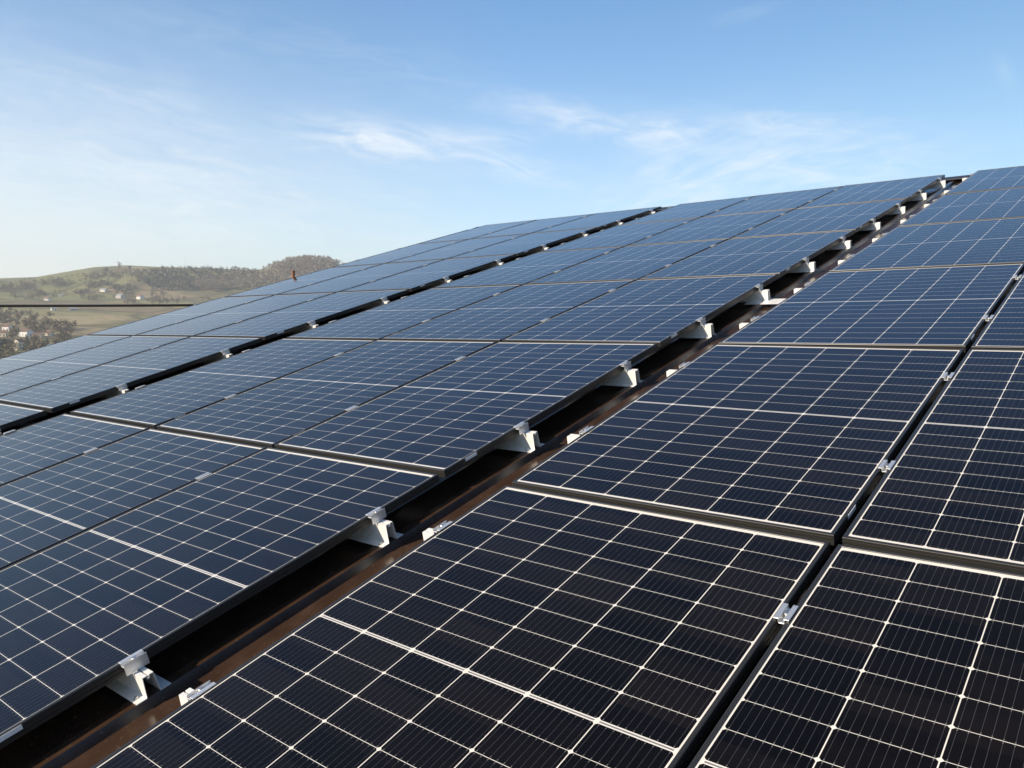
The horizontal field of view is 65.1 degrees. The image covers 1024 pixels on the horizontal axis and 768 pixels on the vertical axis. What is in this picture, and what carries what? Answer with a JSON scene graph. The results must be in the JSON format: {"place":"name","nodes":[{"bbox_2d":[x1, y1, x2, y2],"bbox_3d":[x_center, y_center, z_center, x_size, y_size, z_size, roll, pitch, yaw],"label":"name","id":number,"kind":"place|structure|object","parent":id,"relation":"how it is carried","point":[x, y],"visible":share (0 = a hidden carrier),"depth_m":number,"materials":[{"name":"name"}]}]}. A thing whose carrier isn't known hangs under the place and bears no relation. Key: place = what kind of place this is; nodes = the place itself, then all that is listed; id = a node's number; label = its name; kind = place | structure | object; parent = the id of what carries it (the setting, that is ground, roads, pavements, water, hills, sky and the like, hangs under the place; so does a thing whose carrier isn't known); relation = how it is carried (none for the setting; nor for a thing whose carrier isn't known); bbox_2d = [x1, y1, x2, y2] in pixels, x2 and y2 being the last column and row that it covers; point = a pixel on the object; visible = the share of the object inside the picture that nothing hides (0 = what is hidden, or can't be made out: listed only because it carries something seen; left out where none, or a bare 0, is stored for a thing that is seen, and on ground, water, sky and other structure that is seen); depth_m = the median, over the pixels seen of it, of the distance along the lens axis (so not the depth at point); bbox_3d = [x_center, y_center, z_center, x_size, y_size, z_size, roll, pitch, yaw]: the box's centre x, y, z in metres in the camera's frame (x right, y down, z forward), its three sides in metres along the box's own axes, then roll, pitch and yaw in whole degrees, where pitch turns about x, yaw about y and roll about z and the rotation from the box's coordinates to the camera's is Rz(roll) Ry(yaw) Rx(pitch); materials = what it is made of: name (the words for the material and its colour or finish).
{"place":"outdoors","nodes":[
{"label":"outdoors","id":0,"kind":"place"},
{"bbox_2d":[0,261,338,356],"bbox_3d":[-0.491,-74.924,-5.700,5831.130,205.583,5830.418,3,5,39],"label":"ground","id":1,"kind":"structure","parent":0,"point":[89,320],"depth_m":1537.12,"materials":[{"name":"plant"}]},
{"bbox_2d":[0,329,8,336],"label":"house","id":2,"kind":"structure","parent":1,"relation":"on","point":[3,332],"depth_m":829.12,"materials":[{"name":"paint"}]},
{"bbox_2d":[1,324,13,329],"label":"house","id":3,"kind":"structure","parent":1,"relation":"on","point":[6,326],"depth_m":904.27,"materials":[{"name":"paint"}]},
{"bbox_2d":[13,338,24,349],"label":"house","id":4,"kind":"structure","parent":1,"relation":"on","point":[19,342],"depth_m":719.92,"materials":[{"name":"paint"}]},
{"bbox_2d":[22,335,29,349],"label":"evergreen tree","id":5,"kind":"object","parent":1,"relation":"on","point":[27,344],"visible":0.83,"depth_m":710.02,"materials":[{"name":"green plant"}]},
{"bbox_2d":[19,328,33,336],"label":"house","id":6,"kind":"structure","parent":1,"relation":"on","point":[27,332],"depth_m":843.04,"materials":[{"name":"paint"}]},
{"bbox_2d":[0,307,77,357],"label":"valley trees","id":7,"kind":"object","parent":1,"relation":"on","point":[35,328],"visible":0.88,"depth_m":900.14,"materials":[{"name":"green plant"}]},
{"bbox_2d":[43,330,54,335],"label":"house","id":8,"kind":"structure","parent":1,"relation":"on","point":[49,333],"depth_m":864.02,"materials":[{"name":"paint"}]},
{"bbox_2d":[0,268,141,283],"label":"skyline bushes","id":9,"kind":"object","parent":1,"relation":"on","point":[65,276],"visible":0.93,"depth_m":1651.43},
{"bbox_2d":[0,269,209,303],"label":"hedgerows","id":10,"kind":"object","parent":1,"relation":"on","point":[100,281],"visible":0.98,"depth_m":1585.69,"materials":[{"name":"green plant"}]},
{"bbox_2d":[144,265,259,290],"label":"evergreen wood","id":11,"kind":"object","parent":1,"relation":"on","point":[180,277],"visible":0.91,"depth_m":1736.34,"materials":[{"name":"green plant"}]},
{"bbox_2d":[194,260,343,290],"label":"bare wood","id":12,"kind":"object","parent":1,"relation":"on","point":[255,281],"visible":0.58,"depth_m":1776.04,"materials":[{"name":"brown plant"}]},
{"bbox_2d":[267,254,341,269],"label":"hilltop wood","id":13,"kind":"object","parent":1,"relation":"on","point":[303,259],"visible":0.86,"depth_m":1927.93,"materials":[{"name":"green plant"}]},
{"bbox_2d":[0,175,1023,767],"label":"farm building","id":14,"kind":"structure","parent":1,"relation":"on","point":[96,727],"depth_m":2.74,"materials":[{"name":"metal"}]},
{"bbox_2d":[0,304,193,306],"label":"overhead cable","id":15,"kind":"object","parent":14,"relation":"attached to","point":[130,305],"visible":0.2,"depth_m":12.20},
{"bbox_2d":[98,389,128,398],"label":"mounting rail","id":16,"kind":"object","parent":14,"relation":"attached to","point":[113,394],"visible":0.19,"depth_m":5.92,"materials":[{"name":"metal"}]},
{"bbox_2d":[0,335,129,373],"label":"solar panel","id":17,"kind":"object","parent":16,"relation":"attached to","point":[41,354],"visible":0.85,"depth_m":8.13,"materials":[{"name":"blue glass"}]},
{"bbox_2d":[0,336,189,395],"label":"solar panel","id":18,"kind":"object","parent":16,"relation":"attached to","point":[34,375],"visible":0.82,"depth_m":7.23,"materials":[{"name":"blue glass"}]},
{"bbox_2d":[116,383,127,390],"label":"end clamp","id":19,"kind":"object","parent":16,"relation":"attached to","point":[122,386],"visible":1,"depth_m":5.84,"materials":[{"name":"metal"}]},
{"bbox_2d":[0,337,261,412],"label":"solar panel","id":20,"kind":"object","parent":16,"relation":"attached to","point":[62,393],"visible":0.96,"depth_m":6.33,"materials":[{"name":"blue glass"}]},
{"bbox_2d":[105,666,170,704],"bbox_3d":[-2.351,0.732,3.301,3.562,0.064,0.100,3,21,39],"label":"mounting rail","id":21,"kind":"object","parent":14,"relation":"attached to","point":[131,688],"visible":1,"depth_m":2.20,"materials":[{"name":"metal"}]},
{"bbox_2d":[0,414,148,485],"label":"solar panel","id":22,"kind":"object","parent":21,"relation":"on","point":[36,447],"visible":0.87,"depth_m":4.59,"materials":[{"name":"blue glass"}]},
{"bbox_2d":[0,428,265,569],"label":"solar panel","id":23,"kind":"object","parent":21,"relation":"attached to","point":[44,509],"visible":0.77,"depth_m":3.71,"materials":[{"name":"blue glass"}]},
{"bbox_2d":[118,649,149,675],"bbox_3d":[-1.035,0.763,2.198,0.031,0.035,0.066,3,21,39],"label":"end clamp","id":24,"kind":"object","parent":21,"relation":"attached to","point":[135,661],"visible":1,"depth_m":2.19,"materials":[{"name":"metal"}]},
{"bbox_2d":[0,447,439,748],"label":"solar panel","id":25,"kind":"object","parent":21,"relation":"on","point":[83,614],"visible":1,"depth_m":2.74,"materials":[{"name":"blue glass"}]},
{"bbox_2d":[179,688,193,705],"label":"mounting rail","id":26,"kind":"object","parent":14,"relation":"attached to","point":[183,698],"visible":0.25,"depth_m":2.05,"materials":[{"name":"metal"}]},
{"bbox_2d":[186,680,215,700],"bbox_3d":[-0.770,0.776,2.003,0.031,0.035,0.066,3,21,39],"label":"end clamp","id":27,"kind":"object","parent":26,"relation":"attached to","point":[201,689],"visible":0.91,"depth_m":2.00,"materials":[{"name":"metal"}]},
{"bbox_2d":[91,485,830,767],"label":"solar panel","id":28,"kind":"object","parent":26,"relation":"on","point":[506,626],"visible":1,"depth_m":1.94,"materials":[{"name":"black glass"}]},
{"bbox_2d":[688,544,1023,767],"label":"solar panel","id":29,"kind":"object","parent":26,"relation":"attached to","point":[870,658],"visible":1,"depth_m":1.64,"materials":[{"name":"black glass"}]},
{"bbox_2d":[200,354,232,363],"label":"mounting rail","id":30,"kind":"object","parent":14,"relation":"attached to","point":[215,359],"visible":0.09,"depth_m":6.56,"materials":[{"name":"metal"}]},
{"bbox_2d":[286,325,318,333],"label":"mounting rail","id":31,"kind":"object","parent":14,"relation":"attached to","point":[303,329],"visible":0.07,"depth_m":7.20,"materials":[{"name":"metal"}]},
{"bbox_2d":[87,295,272,335],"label":"solar panel","id":32,"kind":"object","parent":31,"relation":"attached to","point":[134,328],"visible":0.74,"depth_m":9.13,"materials":[{"name":"blue glass"}]},
{"bbox_2d":[136,292,335,336],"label":"solar panel","id":33,"kind":"object","parent":31,"relation":"attached to","point":[193,327],"visible":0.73,"depth_m":8.39,"materials":[{"name":"blue glass"}]},
{"bbox_2d":[195,289,408,339],"bbox_3d":[-1.990,-0.683,7.744,1.135,0.035,1.722,3,21,39],"label":"solar panel","id":34,"kind":"object","parent":31,"relation":"attached to","point":[270,325],"visible":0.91,"depth_m":7.61,"materials":[{"name":"blue glass"}]},
{"bbox_2d":[358,301,389,309],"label":"mounting rail","id":35,"kind":"object","parent":14,"relation":"attached to","point":[374,305],"visible":0.08,"depth_m":7.83,"materials":[{"name":"metal"}]},
{"bbox_2d":[348,519,402,547],"bbox_3d":[-1.799,0.441,3.952,3.562,0.069,0.100,3,21,39],"label":"mounting rail","id":36,"kind":"object","parent":14,"relation":"attached to","point":[379,533],"visible":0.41,"depth_m":2.85,"materials":[{"name":"metal"}]},
{"bbox_2d":[366,507,386,524],"bbox_3d":[-0.483,0.467,2.849,0.031,0.035,0.066,3,21,39],"label":"end clamp","id":37,"kind":"object","parent":36,"relation":"attached to","point":[377,514],"visible":1,"depth_m":2.84,"materials":[{"name":"metal"}]},
{"bbox_2d":[421,280,451,288],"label":"mounting rail","id":38,"kind":"object","parent":14,"relation":"attached to","point":[438,284],"visible":0.11,"depth_m":8.47,"materials":[{"name":"metal"}]},
{"bbox_2d":[225,264,380,296],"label":"solar panel","id":39,"kind":"object","parent":38,"relation":"attached to","point":[279,287],"visible":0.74,"depth_m":10.41,"materials":[{"name":"blue glass"}]},
{"bbox_2d":[277,259,443,294],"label":"solar panel","id":40,"kind":"object","parent":38,"relation":"attached to","point":[353,279],"visible":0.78,"depth_m":9.67,"materials":[{"name":"blue glass"}]},
{"bbox_2d":[475,262,503,270],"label":"mounting rail","id":41,"kind":"object","parent":14,"relation":"attached to","point":[492,266],"visible":0.1,"depth_m":9.09,"materials":[{"name":"metal"}]},
{"bbox_2d":[340,254,516,291],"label":"solar panel","id":42,"kind":"object","parent":41,"relation":"attached to","point":[423,276],"visible":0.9,"depth_m":8.89,"materials":[{"name":"blue glass"}]},
{"bbox_2d":[496,430,543,452],"bbox_3d":[-1.270,0.162,4.577,3.562,0.073,0.100,3,21,39],"label":"mounting rail","id":43,"kind":"object","parent":14,"relation":"attached to","point":[527,441],"visible":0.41,"depth_m":3.47,"materials":[{"name":"metal"}]},
{"bbox_2d":[70,338,375,428],"bbox_3d":[-1.948,-0.053,5.561,1.135,0.035,1.722,4,21,39],"label":"solar panel","id":44,"kind":"object","parent":43,"relation":"attached to","point":[153,405],"visible":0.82,"depth_m":5.42,"materials":[{"name":"blue glass"}]},
{"bbox_2d":[274,342,657,477],"bbox_3d":[-0.171,0.049,4.100,1.135,0.034,1.722,3,21,39],"label":"solar panel","id":45,"kind":"object","parent":43,"relation":"attached to","point":[448,420],"visible":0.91,"depth_m":3.91,"materials":[{"name":"blue glass"}]},
{"bbox_2d":[514,422,528,434],"bbox_3d":[0.040,0.191,3.465,0.031,0.035,0.066,3,21,39],"label":"end clamp","id":46,"kind":"object","parent":43,"relation":"attached to","point":[522,427],"visible":1,"depth_m":3.45,"materials":[{"name":"metal"}]},
{"bbox_2d":[523,247,548,254],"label":"mounting rail","id":47,"kind":"object","parent":14,"relation":"attached to","point":[536,251],"visible":0.1,"depth_m":9.72,"materials":[{"name":"metal"}]},
{"bbox_2d":[331,239,467,267],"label":"solar panel","id":48,"kind":"object","parent":47,"relation":"attached to","point":[393,255],"visible":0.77,"depth_m":11.70,"materials":[{"name":"blue glass"}]},
{"bbox_2d":[385,234,525,263],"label":"solar panel","id":49,"kind":"object","parent":47,"relation":"attached to","point":[456,249],"visible":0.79,"depth_m":10.95,"materials":[{"name":"blue glass"}]},
{"bbox_2d":[448,227,597,258],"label":"solar panel","id":50,"kind":"object","parent":47,"relation":"attached to","point":[524,244],"visible":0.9,"depth_m":10.18,"materials":[{"name":"blue glass"}]},
{"bbox_2d":[562,234,588,241],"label":"mounting rail","id":51,"kind":"object","parent":14,"relation":"attached to","point":[575,238],"visible":0.11,"depth_m":10.35,"materials":[{"name":"metal"}]},
{"bbox_2d":[422,528,783,644],"bbox_3d":[0.659,0.582,1.947,2.450,0.069,0.100,3,21,39],"label":"mounting rail","id":52,"kind":"object","parent":14,"relation":"attached to","point":[428,533],"visible":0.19,"depth_m":2.69,"materials":[{"name":"metal"}]},
{"bbox_2d":[433,520,452,533],"bbox_3d":[-0.225,0.481,2.646,0.031,0.035,0.066,3,21,39],"label":"end clamp","id":53,"kind":"object","parent":52,"relation":"attached to","point":[443,525],"visible":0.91,"depth_m":2.64,"materials":[{"name":"metal"}]},
{"bbox_2d":[773,603,798,623],"bbox_3d":[0.650,0.545,1.901,0.037,0.014,0.066,3,21,39],"label":"clamp","id":54,"kind":"object","parent":52,"relation":"attached to","point":[784,614],"visible":1,"depth_m":1.90,"materials":[{"name":"metal"}]},
{"bbox_2d":[598,222,622,229],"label":"mounting rail","id":55,"kind":"object","parent":14,"relation":"attached to","point":[613,225],"visible":0.1,"depth_m":10.98,"materials":[{"name":"metal"}]},
{"bbox_2d":[418,220,534,243],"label":"solar panel","id":56,"kind":"object","parent":55,"relation":"attached to","point":[475,232],"visible":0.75,"depth_m":12.97,"materials":[{"name":"blue glass"}]},
{"bbox_2d":[533,206,661,232],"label":"solar panel","id":57,"kind":"object","parent":55,"relation":"on","point":[602,220],"visible":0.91,"depth_m":11.45,"materials":[{"name":"blue glass"}]},
{"bbox_2d":[600,369,642,386],"bbox_3d":[-0.737,-0.117,5.205,3.562,0.074,0.100,3,21,39],"label":"mounting rail","id":58,"kind":"object","parent":14,"relation":"attached to","point":[628,378],"visible":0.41,"depth_m":4.10,"materials":[{"name":"metal"}]},
{"bbox_2d":[156,340,496,447],"bbox_3d":[-1.058,0.000,4.831,1.135,0.032,1.722,3,21,39],"label":"solar panel","id":59,"kind":"object","parent":58,"relation":"attached to","point":[271,413],"visible":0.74,"depth_m":4.68,"materials":[{"name":"blue glass"}]},
{"bbox_2d":[619,361,630,370],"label":"end clamp","id":60,"kind":"object","parent":58,"relation":"attached to","point":[626,365],"visible":1,"depth_m":4.09,"materials":[{"name":"metal"}]},
{"bbox_2d":[635,211,655,217],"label":"mounting rail","id":61,"kind":"object","parent":14,"relation":"attached to","point":[645,214],"visible":0.11,"depth_m":11.62,"materials":[{"name":"metal"}]},
{"bbox_2d":[471,213,595,238],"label":"solar panel","id":62,"kind":"object","parent":61,"relation":"attached to","point":[533,226],"visible":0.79,"depth_m":12.23,"materials":[{"name":"blue glass"}]},
{"bbox_2d":[678,323,716,337],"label":"mounting rail","id":63,"kind":"object","parent":14,"relation":"attached to","point":[705,330],"visible":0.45,"depth_m":4.74,"materials":[{"name":"metal"}]},
{"bbox_2d":[287,285,520,339],"bbox_3d":[-0.874,-0.616,6.828,1.135,0.032,1.722,3,21,39],"label":"solar panel","id":64,"kind":"object","parent":63,"relation":"on","point":[386,319],"visible":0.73,"depth_m":6.72,"materials":[{"name":"blue glass"}]},
{"bbox_2d":[381,280,635,341],"bbox_3d":[0.015,-0.564,6.097,1.135,0.033,1.722,3,21,39],"label":"solar panel","id":65,"kind":"object","parent":63,"relation":"attached to","point":[500,317],"visible":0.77,"depth_m":5.98,"materials":[{"name":"blue glass"}]},
{"bbox_2d":[502,274,777,347],"bbox_3d":[0.903,-0.511,5.367,1.135,0.032,1.722,3,21,39],"label":"solar panel","id":66,"kind":"object","parent":63,"relation":"attached to","point":[661,312],"visible":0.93,"depth_m":5.22,"materials":[{"name":"blue glass"}]},
{"bbox_2d":[697,317,705,324],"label":"end clamp","id":67,"kind":"object","parent":63,"relation":"attached to","point":[702,320],"visible":1,"depth_m":4.72,"materials":[{"name":"metal"}]},
{"bbox_2d":[567,434,885,493],"bbox_3d":[1.189,0.303,2.571,2.450,0.073,0.100,3,21,39],"label":"mounting rail","id":68,"kind":"object","parent":14,"relation":"attached to","point":[571,437],"visible":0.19,"depth_m":3.31,"materials":[{"name":"metal"}]},
{"bbox_2d":[579,426,593,434],"bbox_3d":[0.306,0.199,3.272,0.031,0.035,0.066,3,21,39],"label":"end clamp","id":69,"kind":"object","parent":68,"relation":"attached to","point":[584,430],"visible":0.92,"depth_m":3.26,"materials":[{"name":"metal"}]},
{"bbox_2d":[878,460,895,471],"bbox_3d":[1.181,0.259,2.526,0.037,0.014,0.066,3,21,39],"label":"clamp","id":70,"kind":"object","parent":68,"relation":"on","point":[884,465],"visible":1,"depth_m":2.52,"materials":[{"name":"metal"}]},
{"bbox_2d":[739,289,771,301],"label":"mounting rail","id":71,"kind":"object","parent":14,"relation":"attached to","point":[761,296],"visible":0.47,"depth_m":5.37,"materials":[{"name":"metal"}]},
{"bbox_2d":[744,298,786,304],"bbox_3d":[1.783,-0.541,5.244,0.500,0.001,0.145,3,21,39],"label":"joining strip","id":72,"kind":"object","parent":14,"relation":"on","point":[773,301],"visible":0.36,"depth_m":5.31,"materials":[{"name":"metal"}]},
{"bbox_2d":[788,262,816,272],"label":"mounting rail","id":73,"kind":"object","parent":14,"relation":"attached to","point":[808,267],"visible":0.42,"depth_m":6.02,"materials":[{"name":"metal"}]},
{"bbox_2d":[526,239,727,283],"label":"solar panel","id":74,"kind":"object","parent":73,"relation":"attached to","point":[636,262],"visible":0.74,"depth_m":7.27,"materials":[{"name":"blue glass"}]},
{"bbox_2d":[666,369,947,401],"bbox_3d":[1.722,0.024,3.200,2.450,0.074,0.100,3,21,39],"label":"mounting rail","id":75,"kind":"object","parent":14,"relation":"attached to","point":[669,372],"visible":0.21,"depth_m":3.94,"materials":[{"name":"metal"}]},
{"bbox_2d":[512,344,963,544],"bbox_3d":[0.966,0.117,3.166,1.135,0.032,1.722,4,21,39],"label":"solar panel","id":76,"kind":"object","parent":75,"relation":"attached to","point":[802,441],"visible":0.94,"depth_m":2.94,"materials":[{"name":"blue glass"}]},
{"bbox_2d":[842,349,1023,573],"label":"solar panel","id":77,"kind":"object","parent":75,"relation":"on","point":[949,487],"visible":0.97,"depth_m":2.36,"materials":[{"name":"blue glass"}]},
{"bbox_2d":[941,372,954,380],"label":"clamp","id":78,"kind":"object","parent":75,"relation":"attached to","point":[946,376],"visible":1,"depth_m":3.15,"materials":[{"name":"metal"}]},
{"bbox_2d":[827,240,852,249],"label":"mounting rail","id":79,"kind":"object","parent":14,"relation":"attached to","point":[846,244],"visible":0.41,"depth_m":6.64,"materials":[{"name":"metal"}]},
{"bbox_2d":[434,246,623,287],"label":"solar panel","id":80,"kind":"object","parent":79,"relation":"attached to","point":[529,268],"visible":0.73,"depth_m":8.01,"materials":[{"name":"blue glass"}]},
{"bbox_2d":[639,230,853,279],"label":"solar panel","id":81,"kind":"object","parent":79,"relation":"attached to","point":[780,255],"visible":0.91,"depth_m":6.51,"materials":[{"name":"blue glass"}]},
{"bbox_2d":[739,322,987,339],"bbox_3d":[2.261,-0.257,3.836,2.450,0.072,0.100,3,21,39],"label":"mounting rail","id":82,"kind":"object","parent":14,"relation":"attached to","point":[741,325],"visible":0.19,"depth_m":4.58,"materials":[{"name":"metal"}]},
{"bbox_2d":[719,263,1023,352],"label":"solar panel","id":83,"kind":"object","parent":82,"relation":"on","point":[948,307],"visible":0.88,"depth_m":4.26,"materials":[{"name":"blue glass"}]},
{"bbox_2d":[971,272,1023,349],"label":"solar panel","id":84,"kind":"object","parent":82,"relation":"on","point":[1003,328],"visible":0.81,"depth_m":3.62,"materials":[{"name":"blue glass"}]},
{"bbox_2d":[859,222,881,230],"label":"mounting rail","id":85,"kind":"object","parent":14,"relation":"attached to","point":[875,226],"visible":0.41,"depth_m":7.28,"materials":[{"name":"metal"}]},
{"bbox_2d":[540,218,696,251],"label":"solar panel","id":86,"kind":"object","parent":85,"relation":"attached to","point":[621,235],"visible":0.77,"depth_m":9.29,"materials":[{"name":"blue glass"}]},
{"bbox_2d":[627,209,793,245],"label":"solar panel","id":87,"kind":"object","parent":85,"relation":"attached to","point":[716,227],"visible":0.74,"depth_m":8.55,"materials":[{"name":"blue glass"}]},
{"bbox_2d":[886,206,905,214],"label":"mounting rail","id":88,"kind":"object","parent":14,"relation":"attached to","point":[899,210],"visible":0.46,"depth_m":7.90,"materials":[{"name":"metal"}]},
{"bbox_2d":[731,199,906,238],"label":"solar panel","id":89,"kind":"object","parent":88,"relation":"attached to","point":[856,217],"visible":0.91,"depth_m":7.80,"materials":[{"name":"blue glass"}]},
{"bbox_2d":[908,193,926,200],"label":"mounting rail","id":90,"kind":"object","parent":14,"relation":"attached to","point":[921,196],"visible":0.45,"depth_m":8.54,"materials":[{"name":"metal"}]},
{"bbox_2d":[620,196,753,224],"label":"solar panel","id":91,"kind":"object","parent":90,"relation":"attached to","point":[691,210],"visible":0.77,"depth_m":10.57,"materials":[{"name":"blue glass"}]},
{"bbox_2d":[798,175,944,207],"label":"solar panel","id":92,"kind":"object","parent":90,"relation":"attached to","point":[908,188],"visible":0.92,"depth_m":9.08,"materials":[{"name":"blue glass"}]},
{"bbox_2d":[927,180,945,188],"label":"mounting rail","id":93,"kind":"object","parent":14,"relation":"attached to","point":[940,184],"visible":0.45,"depth_m":9.19,"materials":[{"name":"metal"}]},
{"bbox_2d":[703,186,842,216],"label":"solar panel","id":94,"kind":"object","parent":93,"relation":"attached to","point":[779,201],"visible":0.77,"depth_m":9.83,"materials":[{"name":"blue glass"}]},
{"bbox_2d":[0,0,1023,277],"label":"sky","id":95,"kind":"structure","parent":0,"point":[227,134],"materials":[{"name":"blue"}]},
{"label":"rail","id":96,"kind":"object","parent":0,"visible":0},
{"bbox_2d":[829,217,1023,271],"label":"solar panel","id":97,"kind":"object","parent":96,"relation":"attached to","point":[985,242],"visible":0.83,"depth_m":5.58,"materials":[{"name":"blue glass"}]},
{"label":"rail","id":98,"kind":"object","parent":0,"visible":0},
{"bbox_2d":[898,187,1023,225],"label":"solar panel","id":99,"kind":"object","parent":98,"relation":"attached to","point":[982,205],"visible":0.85,"depth_m":6.94,"materials":[{"name":"blue glass"}]},
{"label":"rail","id":100,"kind":"object","parent":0,"visible":0},
{"bbox_2d":[945,166,1023,193],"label":"solar panel","id":101,"kind":"object","parent":100,"relation":"attached to","point":[996,179],"visible":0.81,"depth_m":8.27,"materials":[{"name":"blue glass"}]},
{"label":"rail","id":102,"kind":"object","parent":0,"visible":0},
{"bbox_2d":[0,403,47,429],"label":"solar panel","id":103,"kind":"object","parent":102,"relation":"attached to","point":[12,415],"visible":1,"depth_m":5.47,"materials":[{"name":"blue glass"}]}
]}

